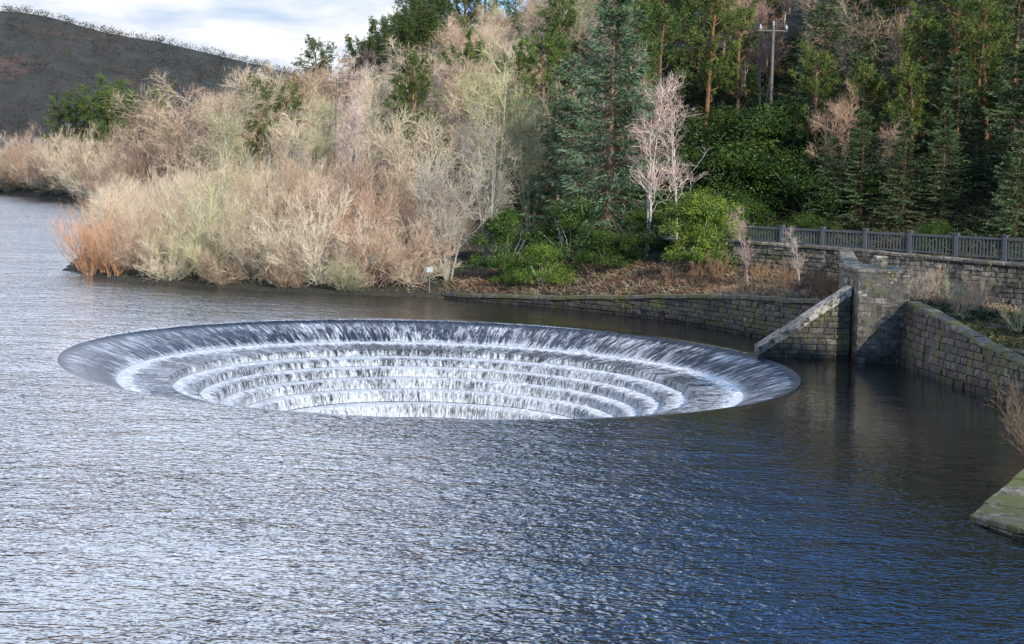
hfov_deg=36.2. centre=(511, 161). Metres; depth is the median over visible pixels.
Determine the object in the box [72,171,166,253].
willow shrub
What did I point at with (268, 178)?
willow shrub
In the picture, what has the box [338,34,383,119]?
pine tree
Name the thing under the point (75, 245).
willow shrub
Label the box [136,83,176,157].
pine tree
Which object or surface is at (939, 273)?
willow shrub
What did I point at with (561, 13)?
pine tree
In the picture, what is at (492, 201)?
bare tree
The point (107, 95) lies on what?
pine tree
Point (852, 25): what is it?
pine tree
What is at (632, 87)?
birch tree
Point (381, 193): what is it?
willow shrub
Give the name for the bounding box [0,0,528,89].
sky
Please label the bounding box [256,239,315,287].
willow shrub
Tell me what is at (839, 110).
bare tree
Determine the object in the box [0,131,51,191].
willow shrub
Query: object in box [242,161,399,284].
willow shrub
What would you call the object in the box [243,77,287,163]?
bare tree
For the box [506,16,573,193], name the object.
pine tree
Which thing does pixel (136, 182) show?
willow shrub
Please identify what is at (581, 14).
bare tree
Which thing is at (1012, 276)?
parapet wall
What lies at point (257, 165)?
willow shrub
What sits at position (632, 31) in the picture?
bare tree
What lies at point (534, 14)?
bare tree
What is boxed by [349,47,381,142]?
birch tree
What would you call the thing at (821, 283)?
willow shrub
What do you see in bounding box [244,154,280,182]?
willow shrub
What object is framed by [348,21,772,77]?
overhead wire
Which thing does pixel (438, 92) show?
bare tree
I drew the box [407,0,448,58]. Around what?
pine tree
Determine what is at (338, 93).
birch tree
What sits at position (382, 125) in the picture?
bare tree
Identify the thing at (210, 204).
willow shrub
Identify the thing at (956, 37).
pine tree
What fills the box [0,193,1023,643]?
water
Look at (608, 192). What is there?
spruce tree
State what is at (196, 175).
willow shrub
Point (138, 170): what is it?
willow shrub
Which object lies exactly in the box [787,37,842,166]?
pine tree
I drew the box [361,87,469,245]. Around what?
bare tree
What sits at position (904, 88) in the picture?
pine tree
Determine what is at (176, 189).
willow shrub
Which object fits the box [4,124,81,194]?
willow shrub
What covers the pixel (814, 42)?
spruce tree
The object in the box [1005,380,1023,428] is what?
willow shrub
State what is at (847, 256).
return wall
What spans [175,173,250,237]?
willow shrub
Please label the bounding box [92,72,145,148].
pine tree
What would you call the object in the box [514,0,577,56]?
bare tree
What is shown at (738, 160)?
rhododendron bush
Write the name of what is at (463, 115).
bare tree
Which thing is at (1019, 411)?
willow shrub
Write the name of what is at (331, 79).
bare tree
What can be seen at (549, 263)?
rhododendron bush
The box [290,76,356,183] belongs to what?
bare tree
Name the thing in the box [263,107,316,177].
bare tree
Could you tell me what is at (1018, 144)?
bare tree
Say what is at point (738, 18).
pine tree
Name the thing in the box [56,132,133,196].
willow shrub
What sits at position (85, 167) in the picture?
willow shrub
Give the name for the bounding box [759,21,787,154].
utility pole
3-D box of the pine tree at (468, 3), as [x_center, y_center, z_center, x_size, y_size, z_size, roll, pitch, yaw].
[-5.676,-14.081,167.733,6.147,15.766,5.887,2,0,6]
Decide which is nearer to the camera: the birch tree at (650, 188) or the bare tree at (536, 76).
the birch tree at (650, 188)
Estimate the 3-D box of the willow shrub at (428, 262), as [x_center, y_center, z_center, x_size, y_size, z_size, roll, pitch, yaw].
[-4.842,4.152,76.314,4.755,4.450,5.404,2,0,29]
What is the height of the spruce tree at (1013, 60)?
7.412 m
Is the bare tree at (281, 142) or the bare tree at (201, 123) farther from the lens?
the bare tree at (201, 123)
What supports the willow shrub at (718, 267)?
on the ground at (652, 256)
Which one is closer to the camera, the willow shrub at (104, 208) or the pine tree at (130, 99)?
the willow shrub at (104, 208)
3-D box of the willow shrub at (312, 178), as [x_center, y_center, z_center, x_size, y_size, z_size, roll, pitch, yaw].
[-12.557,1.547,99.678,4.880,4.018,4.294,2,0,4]
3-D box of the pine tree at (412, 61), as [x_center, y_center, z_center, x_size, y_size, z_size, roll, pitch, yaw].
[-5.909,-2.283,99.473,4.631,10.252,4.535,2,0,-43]
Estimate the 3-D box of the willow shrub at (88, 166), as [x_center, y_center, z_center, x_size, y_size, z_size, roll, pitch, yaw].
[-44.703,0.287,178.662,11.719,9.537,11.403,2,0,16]
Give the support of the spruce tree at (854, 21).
on the ground at (652, 256)
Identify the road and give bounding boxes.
[581,231,1023,263]
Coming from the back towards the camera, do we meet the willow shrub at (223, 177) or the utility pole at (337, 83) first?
the utility pole at (337, 83)
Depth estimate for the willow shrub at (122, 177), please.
147.87 m
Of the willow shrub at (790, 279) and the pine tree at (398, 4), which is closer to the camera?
the willow shrub at (790, 279)
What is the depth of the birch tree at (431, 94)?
114.76 m
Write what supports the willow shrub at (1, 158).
on the ground at (652, 256)
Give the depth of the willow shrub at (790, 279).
63.18 m
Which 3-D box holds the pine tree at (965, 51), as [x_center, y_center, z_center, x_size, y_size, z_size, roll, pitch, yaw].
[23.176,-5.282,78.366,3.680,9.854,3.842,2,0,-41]
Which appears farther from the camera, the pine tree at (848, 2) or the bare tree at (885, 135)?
the pine tree at (848, 2)
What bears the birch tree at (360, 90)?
on the ground at (652, 256)
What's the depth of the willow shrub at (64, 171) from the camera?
187.34 m
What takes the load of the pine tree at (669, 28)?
on the ground at (652, 256)
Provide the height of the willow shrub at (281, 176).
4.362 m
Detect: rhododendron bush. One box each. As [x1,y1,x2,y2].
[465,204,550,269]
[489,255,534,285]
[507,240,580,284]
[525,192,616,260]
[569,227,645,266]
[601,206,672,254]
[611,139,770,215]
[653,101,784,183]
[654,184,750,266]
[670,193,752,249]
[681,130,830,210]
[698,90,841,171]
[716,198,793,241]
[732,140,873,212]
[780,209,848,244]
[803,121,898,182]
[826,160,924,204]
[910,218,965,250]
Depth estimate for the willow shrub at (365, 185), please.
80.64 m
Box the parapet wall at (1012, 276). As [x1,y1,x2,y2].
[706,238,1023,307]
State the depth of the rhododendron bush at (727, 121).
84.82 m
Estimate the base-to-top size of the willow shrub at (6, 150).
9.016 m
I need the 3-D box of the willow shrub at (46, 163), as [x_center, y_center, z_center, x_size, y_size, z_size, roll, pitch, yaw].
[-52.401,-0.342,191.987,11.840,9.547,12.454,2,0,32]
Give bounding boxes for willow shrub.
[0,120,59,191]
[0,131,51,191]
[0,135,27,189]
[0,137,15,168]
[0,140,15,183]
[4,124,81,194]
[6,135,73,189]
[9,124,77,190]
[21,130,97,194]
[24,124,112,194]
[39,121,114,198]
[47,199,107,266]
[49,187,125,270]
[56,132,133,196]
[60,122,159,198]
[67,165,146,221]
[68,129,131,193]
[70,241,104,275]
[71,193,146,272]
[72,123,164,192]
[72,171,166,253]
[75,202,154,268]
[79,161,206,258]
[79,184,129,230]
[80,118,199,199]
[80,170,169,238]
[82,190,135,230]
[83,178,134,223]
[84,170,140,211]
[87,175,142,218]
[89,129,182,188]
[93,217,146,276]
[94,164,142,196]
[95,175,207,276]
[100,174,139,205]
[107,167,156,199]
[117,165,173,232]
[131,164,231,230]
[132,162,184,206]
[132,225,200,280]
[138,163,276,279]
[140,140,285,256]
[142,163,202,197]
[152,165,205,214]
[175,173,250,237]
[177,156,223,195]
[179,154,220,182]
[181,150,278,219]
[182,159,249,201]
[189,233,257,285]
[191,173,336,286]
[213,161,290,221]
[217,155,274,194]
[219,125,357,260]
[237,164,275,195]
[238,149,278,183]
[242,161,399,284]
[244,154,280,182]
[249,151,311,206]
[250,163,285,200]
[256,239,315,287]
[260,125,437,259]
[271,147,358,215]
[273,155,335,202]
[274,174,343,236]
[281,157,339,206]
[299,163,456,289]
[312,243,375,291]
[337,137,481,258]
[354,168,417,218]
[367,203,465,290]
[660,262,678,279]
[689,256,708,279]
[705,246,730,278]
[747,258,770,281]
[767,255,801,283]
[777,271,804,291]
[802,260,835,287]
[807,265,838,294]
[900,257,936,298]
[902,248,944,297]
[920,258,965,297]
[927,268,969,302]
[945,281,977,317]
[952,264,991,310]
[959,260,1003,304]
[983,378,1023,444]
[992,291,1023,332]
[993,371,1023,426]
[1002,399,1023,455]
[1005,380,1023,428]
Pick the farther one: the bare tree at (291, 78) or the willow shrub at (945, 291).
the bare tree at (291, 78)
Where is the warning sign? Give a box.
[427,266,432,292]
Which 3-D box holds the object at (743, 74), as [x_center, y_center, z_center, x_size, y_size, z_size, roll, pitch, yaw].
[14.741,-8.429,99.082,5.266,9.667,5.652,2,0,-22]
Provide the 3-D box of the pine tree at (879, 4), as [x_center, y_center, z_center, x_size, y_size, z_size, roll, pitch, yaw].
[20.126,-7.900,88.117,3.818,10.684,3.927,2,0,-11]
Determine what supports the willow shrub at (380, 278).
on the ground at (652, 256)
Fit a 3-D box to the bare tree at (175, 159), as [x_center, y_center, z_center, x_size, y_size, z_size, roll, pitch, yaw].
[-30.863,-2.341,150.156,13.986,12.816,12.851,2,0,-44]
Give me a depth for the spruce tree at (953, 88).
74.77 m
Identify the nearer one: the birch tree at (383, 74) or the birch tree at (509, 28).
the birch tree at (509, 28)
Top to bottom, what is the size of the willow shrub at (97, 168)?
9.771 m
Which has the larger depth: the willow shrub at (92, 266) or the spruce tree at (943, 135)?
the willow shrub at (92, 266)
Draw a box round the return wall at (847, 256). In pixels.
[838,249,860,280]
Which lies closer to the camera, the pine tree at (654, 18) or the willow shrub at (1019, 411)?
the willow shrub at (1019, 411)
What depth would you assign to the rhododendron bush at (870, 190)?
75.84 m
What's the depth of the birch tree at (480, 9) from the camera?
136.45 m
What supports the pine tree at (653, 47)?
on the ground at (652, 256)
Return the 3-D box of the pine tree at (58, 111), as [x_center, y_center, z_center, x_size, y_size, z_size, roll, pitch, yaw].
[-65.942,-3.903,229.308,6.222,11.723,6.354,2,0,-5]
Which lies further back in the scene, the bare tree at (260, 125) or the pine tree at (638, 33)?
the bare tree at (260, 125)
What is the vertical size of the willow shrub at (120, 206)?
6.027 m
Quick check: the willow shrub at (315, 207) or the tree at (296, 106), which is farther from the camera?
the tree at (296, 106)
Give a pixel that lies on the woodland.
(159, 40)
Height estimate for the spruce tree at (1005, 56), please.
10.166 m
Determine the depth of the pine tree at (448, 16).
174.47 m
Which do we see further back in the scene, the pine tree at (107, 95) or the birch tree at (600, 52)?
the pine tree at (107, 95)
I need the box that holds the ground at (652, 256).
[0,0,1023,418]
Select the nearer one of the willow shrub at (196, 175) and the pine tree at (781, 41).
the pine tree at (781, 41)
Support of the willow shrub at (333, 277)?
on the ground at (652, 256)
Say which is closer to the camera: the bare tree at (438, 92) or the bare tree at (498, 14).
the bare tree at (438, 92)
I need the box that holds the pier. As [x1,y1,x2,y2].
[839,263,910,363]
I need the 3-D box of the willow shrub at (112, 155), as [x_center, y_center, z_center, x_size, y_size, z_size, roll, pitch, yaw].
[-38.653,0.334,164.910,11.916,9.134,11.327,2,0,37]
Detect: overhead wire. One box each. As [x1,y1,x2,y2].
[340,25,757,79]
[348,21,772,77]
[355,25,785,80]
[761,0,952,24]
[774,0,953,21]
[791,2,975,24]
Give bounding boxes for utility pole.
[328,76,345,176]
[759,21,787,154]
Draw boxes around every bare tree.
[103,90,208,186]
[110,68,260,184]
[163,66,268,181]
[171,88,283,172]
[189,106,261,240]
[213,61,274,173]
[240,71,298,168]
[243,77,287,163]
[244,63,299,171]
[247,55,302,166]
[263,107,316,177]
[268,99,346,185]
[271,55,358,163]
[288,75,344,165]
[289,67,338,160]
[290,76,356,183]
[293,96,341,176]
[296,49,370,173]
[299,102,344,179]
[334,54,391,169]
[337,65,407,196]
[346,87,384,171]
[348,76,395,168]
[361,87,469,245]
[372,106,388,155]
[378,34,444,144]
[378,87,426,143]
[390,133,500,280]
[395,44,444,167]
[420,8,483,92]
[430,47,480,160]
[433,38,500,148]
[434,11,499,108]
[438,32,544,219]
[438,55,498,192]
[448,94,522,259]
[464,9,513,104]
[471,0,517,72]
[476,10,522,83]
[481,35,530,135]
[481,62,584,227]
[486,18,546,116]
[507,50,556,155]
[513,0,584,76]
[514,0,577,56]
[522,59,614,206]
[543,24,601,102]
[557,0,610,66]
[579,0,614,43]
[590,16,651,155]
[603,0,650,37]
[603,7,644,68]
[686,0,745,56]
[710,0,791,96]
[804,78,866,191]
[827,0,935,136]
[839,0,924,65]
[873,106,913,216]
[1001,116,1023,181]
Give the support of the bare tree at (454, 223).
on the ground at (652, 256)
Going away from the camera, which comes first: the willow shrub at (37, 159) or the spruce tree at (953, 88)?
the spruce tree at (953, 88)
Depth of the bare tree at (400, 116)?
135.87 m
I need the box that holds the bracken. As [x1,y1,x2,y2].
[439,255,1023,313]
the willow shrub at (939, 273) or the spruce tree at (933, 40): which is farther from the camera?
the spruce tree at (933, 40)
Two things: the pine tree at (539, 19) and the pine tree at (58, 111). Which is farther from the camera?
the pine tree at (58, 111)
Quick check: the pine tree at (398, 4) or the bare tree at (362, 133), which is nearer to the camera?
the bare tree at (362, 133)
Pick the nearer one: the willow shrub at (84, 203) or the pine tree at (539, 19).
the willow shrub at (84, 203)
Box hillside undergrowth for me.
[435,0,1023,261]
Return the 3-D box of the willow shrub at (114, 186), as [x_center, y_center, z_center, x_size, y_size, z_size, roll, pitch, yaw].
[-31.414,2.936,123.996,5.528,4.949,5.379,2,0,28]
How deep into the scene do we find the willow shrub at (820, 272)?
63.59 m
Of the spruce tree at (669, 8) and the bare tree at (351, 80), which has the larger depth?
the spruce tree at (669, 8)
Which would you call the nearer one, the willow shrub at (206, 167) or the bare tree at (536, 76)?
the bare tree at (536, 76)
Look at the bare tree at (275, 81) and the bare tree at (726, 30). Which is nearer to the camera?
the bare tree at (726, 30)
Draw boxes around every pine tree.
[39,95,73,154]
[56,88,90,159]
[71,83,115,158]
[86,86,129,157]
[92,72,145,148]
[109,88,154,159]
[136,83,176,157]
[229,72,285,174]
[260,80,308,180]
[287,34,346,126]
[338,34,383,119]
[341,22,388,138]
[357,13,411,108]
[364,16,396,119]
[368,4,419,72]
[368,18,427,118]
[371,7,441,124]
[374,0,448,125]
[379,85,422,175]
[381,47,450,201]
[387,0,440,55]
[401,2,447,66]
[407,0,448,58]
[409,0,459,113]
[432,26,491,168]
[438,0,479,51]
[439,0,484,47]
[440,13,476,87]
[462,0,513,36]
[486,36,541,170]
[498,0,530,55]
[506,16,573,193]
[525,0,550,64]
[528,0,595,123]
[547,1,578,33]
[586,2,652,160]
[591,38,667,190]
[605,0,689,121]
[630,0,703,152]
[654,0,704,79]
[664,0,747,132]
[682,0,748,94]
[694,0,775,136]
[751,0,797,82]
[777,1,790,51]
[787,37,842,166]
[799,0,853,93]
[834,0,855,50]
[839,0,906,90]
[843,58,890,170]
[879,50,938,196]
[888,0,917,71]
[898,1,952,158]
[904,0,1007,96]
[929,0,1020,177]
[936,0,1019,149]
[940,0,962,72]
[999,0,1023,82]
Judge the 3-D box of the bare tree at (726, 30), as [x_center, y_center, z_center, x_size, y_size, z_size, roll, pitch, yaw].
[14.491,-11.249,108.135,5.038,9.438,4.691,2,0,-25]
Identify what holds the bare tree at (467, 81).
on the ground at (652, 256)
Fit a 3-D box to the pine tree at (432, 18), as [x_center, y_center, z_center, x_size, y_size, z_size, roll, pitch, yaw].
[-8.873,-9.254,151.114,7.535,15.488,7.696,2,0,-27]
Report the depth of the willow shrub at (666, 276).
70.21 m
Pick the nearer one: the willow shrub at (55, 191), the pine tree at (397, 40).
the pine tree at (397, 40)
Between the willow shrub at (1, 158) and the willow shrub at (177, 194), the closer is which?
the willow shrub at (177, 194)
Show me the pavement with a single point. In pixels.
(668, 240)
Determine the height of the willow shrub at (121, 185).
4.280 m
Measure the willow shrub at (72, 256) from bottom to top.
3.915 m
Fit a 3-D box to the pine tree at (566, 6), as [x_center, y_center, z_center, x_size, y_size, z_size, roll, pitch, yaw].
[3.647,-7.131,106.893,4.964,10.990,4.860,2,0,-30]
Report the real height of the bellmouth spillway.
9.010 m
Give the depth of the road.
69.00 m
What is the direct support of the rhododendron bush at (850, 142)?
on the ground at (652, 256)
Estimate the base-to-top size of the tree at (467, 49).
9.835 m
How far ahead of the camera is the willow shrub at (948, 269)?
60.53 m
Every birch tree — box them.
[318,69,353,156]
[328,95,345,179]
[330,95,380,225]
[338,58,377,162]
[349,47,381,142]
[370,55,414,137]
[421,58,451,146]
[426,54,493,183]
[447,22,466,85]
[472,4,495,75]
[482,74,523,185]
[491,13,518,75]
[525,1,548,64]
[590,15,612,128]
[608,41,688,210]
[620,73,692,250]
[646,71,710,242]
[726,208,761,283]
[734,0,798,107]
[742,1,780,65]
[781,225,811,285]
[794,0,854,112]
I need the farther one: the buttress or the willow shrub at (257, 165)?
the willow shrub at (257, 165)
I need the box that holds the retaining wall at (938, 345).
[899,299,1023,405]
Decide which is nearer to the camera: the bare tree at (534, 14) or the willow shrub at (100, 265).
the willow shrub at (100, 265)
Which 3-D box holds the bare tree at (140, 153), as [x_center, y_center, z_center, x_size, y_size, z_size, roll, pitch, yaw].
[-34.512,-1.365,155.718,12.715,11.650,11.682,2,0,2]
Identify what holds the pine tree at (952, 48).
on the ground at (652, 256)
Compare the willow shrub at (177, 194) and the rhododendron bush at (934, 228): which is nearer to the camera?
the rhododendron bush at (934, 228)
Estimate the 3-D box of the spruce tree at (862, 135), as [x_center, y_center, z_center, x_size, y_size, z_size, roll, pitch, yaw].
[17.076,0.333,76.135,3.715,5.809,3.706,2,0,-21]
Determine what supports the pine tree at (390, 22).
on the ground at (652, 256)
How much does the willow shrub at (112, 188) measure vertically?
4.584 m
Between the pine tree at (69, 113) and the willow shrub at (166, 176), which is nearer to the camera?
the willow shrub at (166, 176)
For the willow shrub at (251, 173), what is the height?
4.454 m
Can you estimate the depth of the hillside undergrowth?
88.56 m
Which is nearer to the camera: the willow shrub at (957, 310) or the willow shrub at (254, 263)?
the willow shrub at (957, 310)
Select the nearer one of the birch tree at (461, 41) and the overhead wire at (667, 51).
the overhead wire at (667, 51)
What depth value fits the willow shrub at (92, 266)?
80.07 m
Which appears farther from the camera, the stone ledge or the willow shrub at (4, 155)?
the willow shrub at (4, 155)
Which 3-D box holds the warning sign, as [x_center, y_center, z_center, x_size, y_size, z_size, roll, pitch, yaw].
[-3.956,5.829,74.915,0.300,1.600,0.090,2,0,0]
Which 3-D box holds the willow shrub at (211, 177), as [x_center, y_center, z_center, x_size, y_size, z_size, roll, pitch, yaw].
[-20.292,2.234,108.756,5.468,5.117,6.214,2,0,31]
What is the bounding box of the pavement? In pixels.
[544,230,701,242]
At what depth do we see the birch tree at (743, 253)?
66.67 m
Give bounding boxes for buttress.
[754,285,851,358]
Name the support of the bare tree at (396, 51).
on the ground at (652, 256)
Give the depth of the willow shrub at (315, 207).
87.78 m
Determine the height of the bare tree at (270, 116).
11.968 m
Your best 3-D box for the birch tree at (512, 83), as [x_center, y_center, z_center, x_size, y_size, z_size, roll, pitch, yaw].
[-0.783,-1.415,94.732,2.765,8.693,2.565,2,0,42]
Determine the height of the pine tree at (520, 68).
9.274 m
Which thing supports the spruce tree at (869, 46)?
on the ground at (652, 256)
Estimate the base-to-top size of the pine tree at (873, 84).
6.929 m
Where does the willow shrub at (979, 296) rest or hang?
on the ground at (652, 256)
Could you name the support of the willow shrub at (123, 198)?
on the ground at (652, 256)
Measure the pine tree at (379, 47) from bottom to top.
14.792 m
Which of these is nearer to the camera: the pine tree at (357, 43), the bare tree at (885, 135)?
the bare tree at (885, 135)
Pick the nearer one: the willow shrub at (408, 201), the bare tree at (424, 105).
the willow shrub at (408, 201)
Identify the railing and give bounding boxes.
[740,223,1023,261]
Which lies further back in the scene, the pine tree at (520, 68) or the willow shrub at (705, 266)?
the pine tree at (520, 68)
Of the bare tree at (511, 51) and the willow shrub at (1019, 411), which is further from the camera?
the bare tree at (511, 51)
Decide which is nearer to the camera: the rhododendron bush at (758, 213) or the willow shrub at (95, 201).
the rhododendron bush at (758, 213)
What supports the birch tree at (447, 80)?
on the ground at (652, 256)
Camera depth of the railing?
65.56 m
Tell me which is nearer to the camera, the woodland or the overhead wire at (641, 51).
the overhead wire at (641, 51)
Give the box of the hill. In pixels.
[0,11,348,139]
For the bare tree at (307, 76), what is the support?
on the ground at (652, 256)
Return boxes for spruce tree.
[505,53,626,228]
[509,0,693,257]
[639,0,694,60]
[652,1,704,17]
[776,0,876,152]
[782,2,855,82]
[802,136,862,221]
[821,7,907,168]
[827,108,895,226]
[837,0,890,67]
[851,117,945,225]
[868,28,994,176]
[901,107,976,222]
[909,0,954,21]
[915,52,1002,199]
[932,0,1023,129]
[958,52,1023,208]
[962,129,1023,237]
[1001,0,1023,60]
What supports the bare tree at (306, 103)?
on the ground at (652, 256)
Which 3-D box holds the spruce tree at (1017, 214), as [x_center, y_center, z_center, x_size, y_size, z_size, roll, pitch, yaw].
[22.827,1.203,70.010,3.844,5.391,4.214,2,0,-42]
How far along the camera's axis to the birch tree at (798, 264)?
64.57 m
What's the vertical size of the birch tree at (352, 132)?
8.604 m
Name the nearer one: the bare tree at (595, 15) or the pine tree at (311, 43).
the bare tree at (595, 15)
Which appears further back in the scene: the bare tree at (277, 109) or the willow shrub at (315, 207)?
the bare tree at (277, 109)
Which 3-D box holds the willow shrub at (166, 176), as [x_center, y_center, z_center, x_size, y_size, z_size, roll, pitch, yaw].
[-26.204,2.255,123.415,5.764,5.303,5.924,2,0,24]
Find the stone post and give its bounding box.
[873,255,887,267]
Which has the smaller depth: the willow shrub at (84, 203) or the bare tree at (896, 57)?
the bare tree at (896, 57)
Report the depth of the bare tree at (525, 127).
85.39 m
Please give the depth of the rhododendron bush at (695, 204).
71.21 m
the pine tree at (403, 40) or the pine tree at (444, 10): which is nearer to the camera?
the pine tree at (403, 40)
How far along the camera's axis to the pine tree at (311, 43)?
167.95 m
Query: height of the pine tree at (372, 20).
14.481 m
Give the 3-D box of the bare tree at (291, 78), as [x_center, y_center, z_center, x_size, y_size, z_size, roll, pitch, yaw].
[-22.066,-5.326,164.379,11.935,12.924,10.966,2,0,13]
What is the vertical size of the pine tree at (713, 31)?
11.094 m
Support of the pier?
in the water
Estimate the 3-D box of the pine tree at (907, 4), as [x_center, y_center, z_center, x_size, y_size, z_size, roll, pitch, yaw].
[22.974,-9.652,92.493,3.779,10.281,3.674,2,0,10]
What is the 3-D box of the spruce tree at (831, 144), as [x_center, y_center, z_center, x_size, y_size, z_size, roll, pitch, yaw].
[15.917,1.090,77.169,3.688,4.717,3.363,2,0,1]
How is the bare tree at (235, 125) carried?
on the ground at (652, 256)
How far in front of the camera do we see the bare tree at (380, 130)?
141.02 m
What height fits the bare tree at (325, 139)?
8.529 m
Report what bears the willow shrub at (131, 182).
on the ground at (652, 256)
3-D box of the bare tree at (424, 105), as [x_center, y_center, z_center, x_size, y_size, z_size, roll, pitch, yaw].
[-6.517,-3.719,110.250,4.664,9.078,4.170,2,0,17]
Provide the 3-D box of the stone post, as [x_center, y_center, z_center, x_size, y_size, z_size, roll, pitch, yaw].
[13.183,3.592,56.000,0.430,0.420,0.430,2,0,0]
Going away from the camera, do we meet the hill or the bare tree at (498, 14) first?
the bare tree at (498, 14)
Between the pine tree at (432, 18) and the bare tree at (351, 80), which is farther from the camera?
the pine tree at (432, 18)
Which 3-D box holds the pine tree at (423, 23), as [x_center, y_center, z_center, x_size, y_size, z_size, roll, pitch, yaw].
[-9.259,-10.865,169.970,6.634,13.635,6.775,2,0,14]
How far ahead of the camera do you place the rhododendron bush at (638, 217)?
74.14 m
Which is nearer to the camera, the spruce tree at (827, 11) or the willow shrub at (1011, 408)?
the willow shrub at (1011, 408)
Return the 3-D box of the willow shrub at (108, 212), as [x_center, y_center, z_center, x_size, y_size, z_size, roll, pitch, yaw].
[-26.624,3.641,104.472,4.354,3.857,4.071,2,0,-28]
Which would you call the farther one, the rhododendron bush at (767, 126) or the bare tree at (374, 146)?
the bare tree at (374, 146)
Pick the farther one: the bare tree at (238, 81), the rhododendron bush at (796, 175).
the bare tree at (238, 81)
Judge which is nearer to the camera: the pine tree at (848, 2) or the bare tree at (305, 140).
the pine tree at (848, 2)
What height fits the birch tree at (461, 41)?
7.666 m
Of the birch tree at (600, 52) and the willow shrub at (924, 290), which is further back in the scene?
the birch tree at (600, 52)
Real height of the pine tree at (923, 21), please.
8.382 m
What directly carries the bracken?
on the ground at (652, 256)
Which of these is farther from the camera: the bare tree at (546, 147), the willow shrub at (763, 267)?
the bare tree at (546, 147)
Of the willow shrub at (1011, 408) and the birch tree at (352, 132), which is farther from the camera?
the birch tree at (352, 132)
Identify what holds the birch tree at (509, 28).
on the ground at (652, 256)
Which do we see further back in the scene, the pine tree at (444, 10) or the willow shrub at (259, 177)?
the pine tree at (444, 10)
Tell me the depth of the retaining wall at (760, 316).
65.75 m
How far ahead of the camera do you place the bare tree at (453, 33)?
118.00 m
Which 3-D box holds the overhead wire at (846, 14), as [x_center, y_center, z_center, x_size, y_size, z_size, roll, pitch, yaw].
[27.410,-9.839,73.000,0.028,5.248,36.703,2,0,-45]
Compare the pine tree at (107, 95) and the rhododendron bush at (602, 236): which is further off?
the pine tree at (107, 95)
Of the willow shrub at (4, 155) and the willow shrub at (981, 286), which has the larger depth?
the willow shrub at (4, 155)
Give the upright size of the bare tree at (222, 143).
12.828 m
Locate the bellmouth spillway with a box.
[58,320,800,418]
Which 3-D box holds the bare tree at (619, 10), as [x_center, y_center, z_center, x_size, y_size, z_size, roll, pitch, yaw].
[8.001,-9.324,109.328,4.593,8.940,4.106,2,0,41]
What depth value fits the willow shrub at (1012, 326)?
50.99 m
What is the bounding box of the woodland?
[0,3,344,139]
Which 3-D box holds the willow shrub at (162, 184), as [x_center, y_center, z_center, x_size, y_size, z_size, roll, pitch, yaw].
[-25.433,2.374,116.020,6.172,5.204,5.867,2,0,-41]
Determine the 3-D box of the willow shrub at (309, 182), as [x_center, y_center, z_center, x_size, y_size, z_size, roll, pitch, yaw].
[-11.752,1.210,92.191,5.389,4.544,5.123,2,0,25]
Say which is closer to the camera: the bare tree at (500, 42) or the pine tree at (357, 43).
the bare tree at (500, 42)
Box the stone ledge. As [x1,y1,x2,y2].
[969,469,1023,541]
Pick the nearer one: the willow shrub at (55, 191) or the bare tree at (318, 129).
the bare tree at (318, 129)
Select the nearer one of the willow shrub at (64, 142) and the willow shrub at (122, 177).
the willow shrub at (122, 177)
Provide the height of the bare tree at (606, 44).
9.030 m
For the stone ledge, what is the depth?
30.24 m
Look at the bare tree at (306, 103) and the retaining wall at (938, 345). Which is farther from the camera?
the bare tree at (306, 103)
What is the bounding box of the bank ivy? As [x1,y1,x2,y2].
[913,299,1023,355]
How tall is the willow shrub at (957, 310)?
1.428 m
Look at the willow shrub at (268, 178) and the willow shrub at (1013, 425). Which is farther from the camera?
the willow shrub at (268, 178)
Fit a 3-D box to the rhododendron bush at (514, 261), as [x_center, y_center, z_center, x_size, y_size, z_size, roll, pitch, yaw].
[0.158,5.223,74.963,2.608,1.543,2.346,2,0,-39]
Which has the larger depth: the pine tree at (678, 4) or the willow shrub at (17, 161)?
the willow shrub at (17, 161)
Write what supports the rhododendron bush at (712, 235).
on the ground at (652, 256)
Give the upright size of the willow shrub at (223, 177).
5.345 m
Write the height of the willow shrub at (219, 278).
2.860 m
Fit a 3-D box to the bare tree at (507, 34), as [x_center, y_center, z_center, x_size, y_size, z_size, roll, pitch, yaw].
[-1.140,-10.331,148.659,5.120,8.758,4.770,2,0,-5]
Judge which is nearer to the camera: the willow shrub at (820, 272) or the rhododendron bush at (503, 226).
the willow shrub at (820, 272)
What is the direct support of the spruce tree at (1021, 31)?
on the ground at (652, 256)
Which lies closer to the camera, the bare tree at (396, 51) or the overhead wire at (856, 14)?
the overhead wire at (856, 14)
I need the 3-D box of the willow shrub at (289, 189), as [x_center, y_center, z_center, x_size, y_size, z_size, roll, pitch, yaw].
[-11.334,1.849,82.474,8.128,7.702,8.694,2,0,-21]
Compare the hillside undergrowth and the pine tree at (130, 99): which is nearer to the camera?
the hillside undergrowth
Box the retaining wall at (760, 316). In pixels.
[444,292,823,337]
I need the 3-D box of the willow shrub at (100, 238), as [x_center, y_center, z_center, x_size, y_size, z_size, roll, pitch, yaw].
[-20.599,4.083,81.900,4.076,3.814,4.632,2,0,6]
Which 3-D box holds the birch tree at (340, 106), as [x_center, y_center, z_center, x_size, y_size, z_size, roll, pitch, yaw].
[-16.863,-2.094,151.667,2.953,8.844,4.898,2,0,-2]

